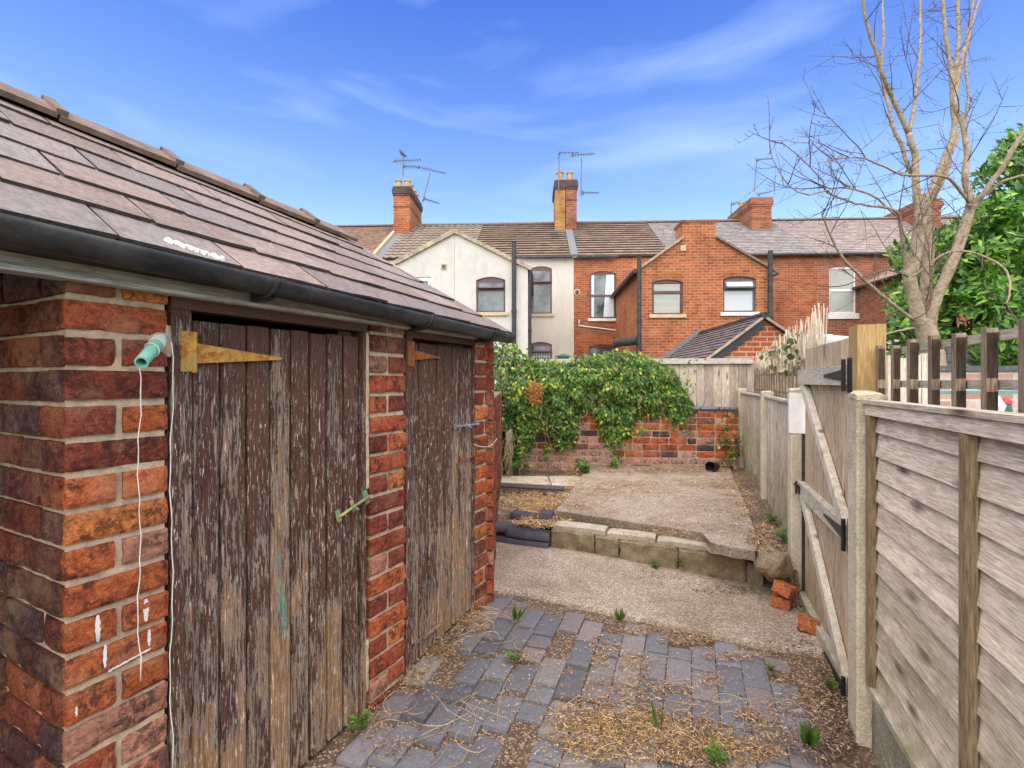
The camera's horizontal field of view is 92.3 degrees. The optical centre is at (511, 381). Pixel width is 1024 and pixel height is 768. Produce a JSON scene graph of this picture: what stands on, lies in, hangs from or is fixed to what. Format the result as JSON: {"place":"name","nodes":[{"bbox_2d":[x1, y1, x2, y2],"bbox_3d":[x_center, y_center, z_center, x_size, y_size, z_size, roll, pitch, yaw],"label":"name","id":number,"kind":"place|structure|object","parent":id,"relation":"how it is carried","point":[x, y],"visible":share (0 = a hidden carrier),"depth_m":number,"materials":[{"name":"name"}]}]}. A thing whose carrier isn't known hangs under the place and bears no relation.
{"place":"outdoors","nodes":[
{"label":"outdoors","id":0,"kind":"place"},
{"bbox_2d":[0,0,1023,224],"label":"sky","id":1,"kind":"structure","parent":0,"point":[311,105],"materials":[{"name":"blue"}]},
{"bbox_2d":[498,497,540,515],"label":"back path","id":2,"kind":"structure","parent":0,"point":[505,512],"depth_m":4.54,"materials":[{"name":"concrete"}]},
{"bbox_2d":[501,476,581,488],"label":"back paving","id":3,"kind":"structure","parent":0,"point":[557,480],"depth_m":5.64,"materials":[{"name":"beige concrete"}]},
{"bbox_2d":[332,594,822,767],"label":"brick paving","id":4,"kind":"structure","parent":0,"point":[352,755],"depth_m":2.15,"materials":[{"name":"grey brick"}]},
{"bbox_2d":[505,651,522,659],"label":"weed","id":5,"kind":"object","parent":4,"relation":"on","point":[512,657],"visible":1,"depth_m":2.35,"materials":[{"name":"green plant"}]},
{"bbox_2d":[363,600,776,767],"bbox_3d":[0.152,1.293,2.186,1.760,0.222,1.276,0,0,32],"label":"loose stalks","id":6,"kind":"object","parent":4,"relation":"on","point":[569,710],"visible":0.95,"depth_m":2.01,"materials":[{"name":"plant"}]},
{"bbox_2d":[348,586,837,767],"bbox_3d":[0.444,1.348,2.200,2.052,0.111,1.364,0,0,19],"label":"dry grass","id":7,"kind":"structure","parent":4,"relation":"on","point":[664,752],"depth_m":1.98,"materials":[{"name":"plant"}]},
{"bbox_2d":[651,700,662,728],"bbox_3d":[0.575,1.333,1.965,0.049,0.096,0.044,0,0,30],"label":"weed","id":8,"kind":"object","parent":4,"relation":"on","point":[654,717],"visible":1,"depth_m":1.97,"materials":[{"name":"green plant"}]},
{"bbox_2d":[702,734,729,762],"bbox_3d":[0.747,1.359,1.806,0.095,0.069,0.087,0,0,-30],"label":"weed","id":9,"kind":"object","parent":4,"relation":"on","point":[722,756],"visible":1,"depth_m":1.80,"materials":[{"name":"green plant"}]},
{"bbox_2d":[497,469,657,538],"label":"back ground","id":10,"kind":"structure","parent":0,"point":[531,473],"depth_m":5.25,"materials":[{"name":"soil"}]},
{"bbox_2d":[506,426,512,473],"bbox_3d":[-0.035,0.870,6.257,0.087,0.617,0.116,0,0,0],"label":"short concrete post","id":11,"kind":"object","parent":10,"relation":"on","point":[508,435],"visible":0.41,"depth_m":6.20,"materials":[{"name":"grey concrete"}]},
{"bbox_2d":[510,510,537,521],"bbox_3d":[0.103,1.154,4.224,0.213,0.060,0.112,2,1,19],"label":"blue brick","id":12,"kind":"object","parent":10,"relation":"on","point":[516,514],"visible":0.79,"depth_m":4.19,"materials":[{"name":"brick"}]},
{"bbox_2d":[500,482,563,490],"bbox_3d":[0.147,1.098,5.156,0.796,0.043,0.089,0,0,15],"label":"edging strip","id":13,"kind":"object","parent":10,"relation":"on","point":[532,486],"visible":0.82,"depth_m":5.11,"materials":[{"name":"concrete"}]},
{"bbox_2d":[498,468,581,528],"bbox_3d":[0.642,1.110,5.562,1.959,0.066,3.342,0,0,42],"label":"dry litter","id":14,"kind":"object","parent":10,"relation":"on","point":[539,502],"visible":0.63,"depth_m":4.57,"materials":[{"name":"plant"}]},
{"bbox_2d":[539,509,554,520],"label":"blue brick","id":15,"kind":"object","parent":10,"relation":"on","point":[547,514],"visible":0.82,"depth_m":4.07,"materials":[{"name":"brick"}]},
{"bbox_2d":[504,405,738,470],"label":"brick wall","id":16,"kind":"structure","parent":10,"relation":"on","point":[653,447],"depth_m":6.30,"materials":[{"name":"red brick"}]},
{"bbox_2d":[493,342,742,478],"bbox_3d":[1.271,0.388,6.124,3.228,1.937,0.986,0,0,0],"label":"climbing plant","id":17,"kind":"object","parent":16,"relation":"on","point":[648,387],"visible":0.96,"depth_m":6.19,"materials":[{"name":"green plant"}]},
{"bbox_2d":[501,358,754,410],"bbox_3d":[1.482,0.515,6.479,3.312,1.640,0.090,0,0,6],"label":"board fence","id":18,"kind":"object","parent":16,"relation":"on","point":[720,381],"visible":0.12,"depth_m":6.37,"materials":[{"name":"grey wood"}]},
{"bbox_2d":[299,524,877,767],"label":"yard soil","id":19,"kind":"structure","parent":0,"point":[334,748],"depth_m":2.22,"materials":[{"name":"brown soil"}]},
{"bbox_2d":[345,709,371,729],"bbox_3d":[-0.617,1.363,1.978,0.098,0.070,0.096,0,0,42],"label":"weed","id":20,"kind":"object","parent":19,"relation":"on","point":[362,719],"visible":1,"depth_m":1.97,"materials":[{"name":"green plant"}]},
{"bbox_2d":[493,391,502,569],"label":"side brick wall","id":21,"kind":"structure","parent":19,"relation":"on","point":[497,419],"depth_m":4.22,"materials":[{"name":"red brick"}]},
{"bbox_2d":[512,605,524,619],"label":"weed","id":22,"kind":"object","parent":19,"relation":"on","point":[519,614],"visible":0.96,"depth_m":2.71,"materials":[{"name":"green plant"}]},
{"bbox_2d":[614,606,625,620],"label":"weed","id":23,"kind":"object","parent":19,"relation":"on","point":[620,616],"visible":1,"depth_m":2.76,"materials":[{"name":"green plant"}]},
{"bbox_2d":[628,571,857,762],"bbox_3d":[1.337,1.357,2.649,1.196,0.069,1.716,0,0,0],"label":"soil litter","id":24,"kind":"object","parent":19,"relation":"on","point":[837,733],"visible":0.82,"depth_m":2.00,"materials":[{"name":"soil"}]},
{"bbox_2d":[800,721,821,745],"bbox_3d":[1.139,1.348,1.874,0.074,0.086,0.089,0,0,32],"label":"weed","id":25,"kind":"object","parent":24,"relation":"on","point":[810,738],"visible":1,"depth_m":1.88,"materials":[{"name":"green plant"}]},
{"bbox_2d":[826,675,839,688],"bbox_3d":[1.439,1.356,2.218,0.053,0.062,0.054,0,0,-17],"label":"weed","id":26,"kind":"object","parent":24,"relation":"on","point":[833,686],"visible":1,"depth_m":2.21,"materials":[{"name":"green plant"}]},
{"bbox_2d":[765,662,776,670],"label":"weed","id":27,"kind":"object","parent":19,"relation":"on","point":[771,667],"visible":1,"depth_m":2.35,"materials":[{"name":"green plant"}]},
{"bbox_2d":[849,324,885,394],"bbox_3d":[1.496,0.597,2.073,0.099,1.667,0.122,0,0,20],"label":"gate post","id":28,"kind":"object","parent":19,"relation":"on","point":[865,340],"visible":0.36,"depth_m":2.02,"materials":[{"name":"brown wood"}]},
{"bbox_2d":[872,699,911,767],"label":"gravel board","id":29,"kind":"object","parent":19,"relation":"on","point":[887,752],"visible":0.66,"depth_m":1.74,"materials":[{"name":"concrete"}]},
{"bbox_2d":[862,400,1023,767],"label":"lap fence","id":30,"kind":"object","parent":29,"relation":"on","point":[944,683],"visible":1,"depth_m":1.33,"materials":[{"name":"grey wood"}]},
{"bbox_2d":[876,319,1023,412],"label":"trellis","id":31,"kind":"object","parent":30,"relation":"attached to","point":[989,384],"visible":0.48,"depth_m":1.39,"materials":[{"name":"brown wood"}]},
{"bbox_3d":[2.156,1.328,3.918,0.072,0.324,1.390,0,0,20],"label":"gravel board","id":32,"kind":"object","parent":19,"relation":"on","visible":0},
{"bbox_2d":[764,395,787,532],"bbox_3d":[2.128,0.668,3.931,0.050,1.084,1.396,0,0,21],"label":"board fence","id":33,"kind":"object","parent":32,"relation":"on","point":[777,454],"visible":0.52,"depth_m":3.99,"materials":[{"name":"grey wood"}]},
{"bbox_2d":[494,542,824,658],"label":"path","id":34,"kind":"structure","parent":0,"point":[594,582],"depth_m":3.09,"materials":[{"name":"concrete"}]},
{"bbox_2d":[496,533,505,542],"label":"blue brick","id":35,"kind":"object","parent":34,"relation":"on","point":[500,537],"visible":0.3,"depth_m":4.00,"materials":[{"name":"brick"}]},
{"bbox_2d":[504,536,529,545],"bbox_3d":[0.052,1.294,3.989,0.213,0.060,0.111,0,0,22],"label":"blue brick","id":36,"kind":"object","parent":34,"relation":"on","point":[514,540],"visible":0.64,"depth_m":3.94,"materials":[{"name":"brick"}]},
{"bbox_2d":[505,527,532,539],"bbox_3d":[0.062,1.223,3.994,0.213,0.060,0.111,0,0,28],"label":"blue brick","id":37,"kind":"object","parent":36,"relation":"on","point":[521,532],"visible":0.89,"depth_m":3.95,"materials":[{"name":"brick"}]},
{"bbox_2d":[496,521,518,531],"bbox_3d":[-0.058,1.199,4.064,0.213,0.060,0.111,2,0,8],"label":"blue brick","id":38,"kind":"object","parent":37,"relation":"on","point":[501,526],"visible":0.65,"depth_m":4.02,"materials":[{"name":"brick"}]},
{"bbox_2d":[527,539,550,548],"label":"blue brick","id":39,"kind":"object","parent":34,"relation":"on","point":[539,544],"visible":0.63,"depth_m":3.88,"materials":[{"name":"brick"}]},
{"bbox_2d":[525,528,550,541],"bbox_3d":[0.207,1.223,3.939,0.213,0.060,0.112,0,0,22],"label":"blue brick","id":40,"kind":"object","parent":39,"relation":"on","point":[540,534],"visible":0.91,"depth_m":3.89,"materials":[{"name":"brick"}]},
{"bbox_2d":[649,559,659,567],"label":"weed","id":41,"kind":"object","parent":34,"relation":"on","point":[654,563],"visible":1,"depth_m":3.54,"materials":[{"name":"green plant"}]},
{"bbox_2d":[550,521,763,585],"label":"stone step wall","id":42,"kind":"structure","parent":34,"relation":"on","point":[695,556],"depth_m":3.60,"materials":[{"name":"stone"}]},
{"bbox_2d":[556,465,758,560],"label":"raised slab","id":43,"kind":"structure","parent":42,"relation":"on","point":[621,514],"depth_m":4.26,"materials":[{"name":"concrete"}]},
{"bbox_2d":[577,461,590,473],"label":"weed","id":44,"kind":"object","parent":43,"relation":"on","point":[583,468],"visible":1,"depth_m":5.83,"materials":[{"name":"green plant"}]},
{"bbox_2d":[561,465,779,550],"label":"slab litter","id":45,"kind":"object","parent":43,"relation":"on","point":[752,536],"visible":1,"depth_m":4.61,"materials":[{"name":"plant"}]},
{"bbox_2d":[705,461,719,471],"bbox_3d":[2.435,1.022,5.950,0.146,0.135,0.134,0,0,-36],"label":"plant pot","id":46,"kind":"object","parent":43,"relation":"on","point":[713,466],"visible":0.98,"depth_m":5.96,"materials":[{"name":"black plastic"}]},
{"bbox_2d":[770,591,793,610],"bbox_3d":[1.662,1.345,3.023,0.111,0.068,0.108,0,0,38],"label":"red brick","id":47,"kind":"object","parent":34,"relation":"on","point":[779,601],"visible":0.83,"depth_m":2.98,"materials":[{"name":"brick"}]},
{"bbox_2d":[771,579,797,598],"bbox_3d":[1.668,1.266,3.004,0.108,0.068,0.112,18,0,-39],"label":"red brick","id":48,"kind":"object","parent":47,"relation":"on","point":[785,589],"visible":1,"depth_m":2.97,"materials":[{"name":"brick"}]},
{"bbox_2d":[796,612,819,634],"bbox_3d":[1.657,1.350,2.746,0.112,0.068,0.128,7,-7,34],"label":"red brick","id":49,"kind":"object","parent":34,"relation":"on","point":[807,623],"visible":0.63,"depth_m":2.70,"materials":[{"name":"brick"}]},
{"bbox_2d":[731,468,801,606],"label":"soil","id":50,"kind":"structure","parent":0,"point":[763,506],"depth_m":3.97,"materials":[{"name":"brown soil"}]},
{"bbox_2d":[737,388,746,467],"bbox_3d":[2.946,0.630,6.286,0.107,1.100,0.116,0,0,20],"label":"concrete post","id":51,"kind":"object","parent":50,"relation":"on","point":[741,459],"visible":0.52,"depth_m":6.24,"materials":[{"name":"grey concrete"}]},
{"bbox_2d":[743,461,759,489],"bbox_3d":[2.695,1.127,5.450,0.056,0.325,1.621,0,0,18],"label":"gravel board","id":52,"kind":"object","parent":50,"relation":"on","point":[750,473],"visible":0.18,"depth_m":5.54,"materials":[{"name":"concrete"}]},
{"bbox_2d":[740,392,759,479],"bbox_3d":[2.668,0.568,5.464,0.050,0.884,1.627,0,0,18],"label":"board fence","id":53,"kind":"object","parent":52,"relation":"on","point":[751,429],"visible":0.74,"depth_m":5.52,"materials":[{"name":"grey wood"}]},
{"bbox_2d":[760,391,773,499],"bbox_3d":[2.404,0.681,4.631,0.106,1.199,0.116,0,0,20],"label":"concrete post","id":54,"kind":"object","parent":50,"relation":"on","point":[763,445],"visible":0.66,"depth_m":4.59,"materials":[{"name":"grey concrete"}]},
{"bbox_2d":[754,359,804,397],"bbox_3d":[2.517,-0.012,4.696,0.026,0.324,3.350,0,0,20],"label":"trellis","id":55,"kind":"object","parent":54,"relation":"attached to","point":[765,379],"visible":0.57,"depth_m":4.46,"materials":[{"name":"brown wood"}]},
{"bbox_2d":[755,303,827,398],"bbox_3d":[2.647,-0.187,4.968,0.196,0.737,3.713,0,0,20],"label":"reed screen","id":56,"kind":"object","parent":55,"relation":"attached to","point":[801,342],"visible":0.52,"depth_m":4.06,"materials":[{"name":"beige plant"}]},
{"bbox_2d":[764,509,780,521],"bbox_3d":[2.000,1.033,3.776,0.121,0.095,0.142,0,0,0],"label":"weed","id":57,"kind":"object","parent":50,"relation":"on","point":[772,518],"visible":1,"depth_m":3.77,"materials":[{"name":"green plant"}]},
{"bbox_2d":[753,546,793,581],"bbox_3d":[1.666,1.167,3.137,0.225,0.227,0.210,0,0,24],"label":"boulder","id":58,"kind":"object","parent":50,"relation":"on","point":[772,565],"visible":0.95,"depth_m":3.08,"materials":[{"name":"stone"}]},
{"bbox_2d":[774,525,787,539],"bbox_3d":[1.851,1.034,3.363,0.118,0.095,0.128,0,0,-14],"label":"weed","id":59,"kind":"object","parent":50,"relation":"on","point":[783,535],"visible":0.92,"depth_m":3.36,"materials":[{"name":"green plant"}]},
{"bbox_2d":[886,353,927,403],"bbox_3d":[2.503,0.475,3.125,0.258,1.310,0.050,0,0,0],"label":"pale plank fence","id":60,"kind":"object","parent":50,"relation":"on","point":[923,375],"visible":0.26,"depth_m":3.10,"materials":[{"name":"white wood"}]},
{"bbox_2d":[940,391,1017,393],"bbox_3d":[4.750,0.090,4.225,3.500,0.030,0.050,0,0,0],"label":"metal rail","id":61,"kind":"object","parent":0,"point":[979,392],"depth_m":4.20,"materials":[{"name":"metal"}]},
{"label":"ground","id":62,"kind":"structure","parent":0,"visible":0},
{"bbox_2d":[0,81,515,767],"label":"brick outhouse","id":63,"kind":"structure","parent":62,"relation":"on","point":[328,537],"depth_m":1.54,"materials":[{"name":"red brick"}]},
{"bbox_2d":[134,333,168,367],"bbox_3d":[-0.957,-0.090,1.310,0.031,0.110,0.178,0,0,-19],"label":"overflow pipe","id":64,"kind":"object","parent":63,"relation":"attached to","point":[144,358],"visible":0.94,"depth_m":1.26,"materials":[{"name":"green plastic"}]},
{"bbox_2d":[137,335,173,767],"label":"white cord","id":65,"kind":"object","parent":64,"relation":"hanging from","point":[163,341],"visible":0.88,"depth_m":1.35,"materials":[{"name":"white plastic"}]},
{"bbox_2d":[180,321,369,767],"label":"door","id":66,"kind":"structure","parent":63,"relation":"in","point":[275,411],"depth_m":1.70,"materials":[{"name":"paint"}]},
{"bbox_2d":[407,341,479,662],"bbox_3d":[-0.347,0.582,2.586,0.068,1.547,0.631,0,0,28],"label":"door","id":67,"kind":"structure","parent":63,"relation":"in","point":[442,424],"depth_m":2.56,"materials":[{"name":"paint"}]},
{"bbox_2d":[335,224,395,259],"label":"terraced house","id":68,"kind":"structure","parent":62,"relation":"on","point":[374,238],"depth_m":22.51,"materials":[{"name":"brown tile"}]},
{"bbox_2d":[376,179,483,298],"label":"terraced house","id":69,"kind":"structure","parent":62,"relation":"on","point":[415,247],"depth_m":20.40,"materials":[{"name":"white paint"}]},
{"bbox_2d":[393,157,420,175],"bbox_3d":[-4.821,-9.932,22.639,1.240,0.896,0.349,0,0,-4],"label":"tv aerial","id":70,"kind":"object","parent":69,"relation":"on","point":[402,160],"visible":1,"depth_m":22.65,"materials":[{"name":"metal"}]},
{"bbox_2d":[417,277,430,285],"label":"window","id":71,"kind":"structure","parent":69,"relation":"in","point":[427,280],"depth_m":15.48,"materials":[{"name":"white plastic"}]},
{"bbox_2d":[417,164,445,203],"bbox_3d":[-3.770,-9.277,23.009,1.303,1.809,0.346,0,0,-3],"label":"tv aerial","id":72,"kind":"object","parent":69,"relation":"attached to","point":[424,197],"visible":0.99,"depth_m":22.99,"materials":[{"name":"metal"}]},
{"bbox_2d":[455,170,573,418],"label":"terraced house","id":73,"kind":"structure","parent":62,"relation":"on","point":[516,279],"depth_m":19.32,"materials":[{"name":"white paint"}]},
{"bbox_2d":[476,277,507,315],"bbox_3d":[-0.665,-2.674,15.350,1.074,1.214,0.190,0,0,3],"label":"window","id":74,"kind":"structure","parent":73,"relation":"in","point":[490,291],"depth_m":15.41,"materials":[{"name":"grey glass"}]},
{"bbox_2d":[531,342,551,358],"bbox_3d":[1.118,-1.000,19.374,0.907,1.151,0.190,0,0,3],"label":"window","id":75,"kind":"structure","parent":73,"relation":"in","point":[542,350],"depth_m":19.40,"materials":[{"name":"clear glass"}]},
{"bbox_2d":[531,266,553,316],"bbox_3d":[1.148,-3.570,19.373,1.006,1.988,0.190,0,0,3],"label":"window","id":76,"kind":"structure","parent":73,"relation":"in","point":[541,301],"depth_m":19.43,"materials":[{"name":"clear glass"}]},
{"bbox_2d":[558,151,578,191],"bbox_3d":[2.519,-9.495,22.199,0.992,1.886,0.286,0,0,-15],"label":"tv aerial","id":77,"kind":"object","parent":73,"relation":"attached to","point":[559,152],"visible":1,"depth_m":22.12,"materials":[{"name":"metal"}]},
{"bbox_2d":[555,354,571,358],"bbox_3d":[1.250,-0.493,12.056,0.400,0.390,0.300,0,0,3],"label":"green box","id":78,"kind":"object","parent":62,"relation":"on","point":[563,356],"visible":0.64,"depth_m":11.93,"materials":[{"name":"plastic"}]},
{"bbox_2d":[565,171,698,373],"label":"terraced house","id":79,"kind":"structure","parent":62,"relation":"on","point":[628,297],"depth_m":19.17,"materials":[{"name":"orange brick"}]},
{"bbox_2d":[571,152,598,195],"bbox_3d":[3.289,-9.352,22.078,1.310,2.004,0.352,0,0,-4],"label":"tv aerial","id":80,"kind":"object","parent":79,"relation":"attached to","point":[582,192],"visible":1,"depth_m":22.06,"materials":[{"name":"metal"}]},
{"bbox_2d":[588,271,615,320],"bbox_3d":[3.560,-3.360,19.275,1.176,1.958,0.170,0,0,3],"label":"window","id":81,"kind":"structure","parent":79,"relation":"in","point":[602,284],"depth_m":19.33,"materials":[{"name":"white glass"}]},
{"bbox_2d":[589,345,615,358],"bbox_3d":[3.562,-0.793,19.328,1.096,1.346,0.065,0,0,3],"label":"window","id":82,"kind":"structure","parent":79,"relation":"in","point":[597,348],"depth_m":19.33,"materials":[{"name":"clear glass"}]},
{"bbox_2d":[649,280,685,317],"bbox_3d":[4.683,-2.509,14.821,1.089,1.160,0.170,0,0,3],"label":"window","id":83,"kind":"structure","parent":79,"relation":"in","point":[663,305],"depth_m":14.87,"materials":[{"name":"grey glass"}]},
{"bbox_2d":[660,312,792,392],"bbox_3d":[4.925,-0.086,12.695,2.635,3.033,4.105,0,0,3],"label":"brick extension","id":84,"kind":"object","parent":62,"relation":"on","point":[748,337],"visible":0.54,"depth_m":10.79,"materials":[{"name":"tile"}]},
{"bbox_2d":[641,219,826,359],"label":"terraced house","id":85,"kind":"structure","parent":62,"relation":"on","point":[735,255],"depth_m":14.80,"materials":[{"name":"orange brick"}]},
{"bbox_2d":[720,277,759,315],"bbox_3d":[6.802,-2.569,14.715,1.122,1.184,0.190,0,0,3],"label":"window","id":86,"kind":"structure","parent":85,"relation":"in","point":[738,292],"depth_m":14.77,"materials":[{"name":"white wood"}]},
{"bbox_2d":[787,388,804,590],"bbox_3d":[1.867,0.758,3.214,0.110,1.443,0.128,0,0,20],"label":"concrete post","id":87,"kind":"object","parent":62,"relation":"on","point":[796,416],"visible":0.59,"depth_m":3.17,"materials":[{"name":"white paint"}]},
{"bbox_2d":[793,338,851,703],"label":"garden gate","id":88,"kind":"structure","parent":87,"relation":"attached to","point":[825,378],"depth_m":2.54,"materials":[{"name":"brown wood"}]},
{"bbox_2d":[727,197,912,335],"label":"terraced house","id":89,"kind":"structure","parent":62,"relation":"on","point":[753,213],"depth_m":19.57,"materials":[{"name":"brick"}]},
{"bbox_2d":[731,191,770,213],"bbox_3d":[11.594,-8.689,23.822,1.976,1.180,0.409,0,0,3],"label":"tv aerial","id":90,"kind":"object","parent":89,"relation":"attached to","point":[757,193],"visible":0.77,"depth_m":23.83,"materials":[{"name":"metal"}]},
{"bbox_2d":[754,158,771,191],"bbox_3d":[11.685,-9.633,22.886,0.928,1.632,0.282,0,0,-18],"label":"tv aerial","id":91,"kind":"object","parent":89,"relation":"on","point":[756,159],"visible":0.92,"depth_m":22.80,"materials":[{"name":"metal"}]},
{"bbox_2d":[827,266,858,318],"bbox_3d":[12.688,-3.425,18.868,1.152,2.027,0.170,0,0,3],"label":"window","id":92,"kind":"structure","parent":89,"relation":"in","point":[839,297],"depth_m":18.92,"materials":[{"name":"grey glass"}]},
{"bbox_2d":[792,334,902,357],"bbox_3d":[8.386,0.009,13.139,2.142,2.841,3.080,0,0,3],"label":"conservatory","id":93,"kind":"object","parent":62,"relation":"on","point":[830,338],"visible":0.14,"depth_m":12.97,"materials":[{"name":"white plastic"}]},
{"bbox_2d":[847,390,887,747],"bbox_3d":[1.404,0.757,1.945,0.107,1.446,0.135,0,0,20],"label":"concrete post","id":94,"kind":"object","parent":62,"relation":"on","point":[860,708],"visible":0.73,"depth_m":1.91,"materials":[{"name":"grey concrete"}]},
{"bbox_2d":[734,0,1023,365],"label":"bare tree","id":95,"kind":"object","parent":62,"relation":"on","point":[924,300],"visible":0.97,"depth_m":6.25,"materials":[{"name":"brown plant"}]},
{"bbox_2d":[852,193,1023,332],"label":"terraced house","id":96,"kind":"structure","parent":62,"relation":"on","point":[868,298],"depth_m":18.30,"materials":[{"name":"brick"}]},
{"bbox_2d":[877,123,1023,365],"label":"laurel","id":97,"kind":"object","parent":62,"relation":"on","point":[965,292],"visible":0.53,"depth_m":7.62,"materials":[{"name":"green plant"}]},
{"bbox_2d":[940,366,1017,412],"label":"whitewashed brick wall","id":98,"kind":"structure","parent":62,"relation":"on","point":[973,401],"depth_m":4.60,"materials":[{"name":"white brick"}]},
{"bbox_2d":[945,345,1017,365],"bbox_3d":[7.850,-0.046,7.020,3.300,0.952,0.040,0,0,0],"label":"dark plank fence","id":99,"kind":"object","parent":62,"relation":"on","point":[971,362],"visible":0.12,"depth_m":7.01,"materials":[{"name":"brown wood"}]},
{"bbox_3d":[2.325,0.250,2.225,0.550,0.040,0.150,0,0,0],"label":"shelf board","id":100,"kind":"object","parent":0,"visible":0},
{"bbox_2d":[998,396,1013,411],"bbox_3d":[2.193,0.100,2.200,0.084,0.076,0.049,0,0,0],"label":"garden ornament","id":101,"kind":"object","parent":100,"relation":"on","point":[1005,404],"visible":0.7,"depth_m":2.18,"materials":[{"name":"white paint"}]}
]}

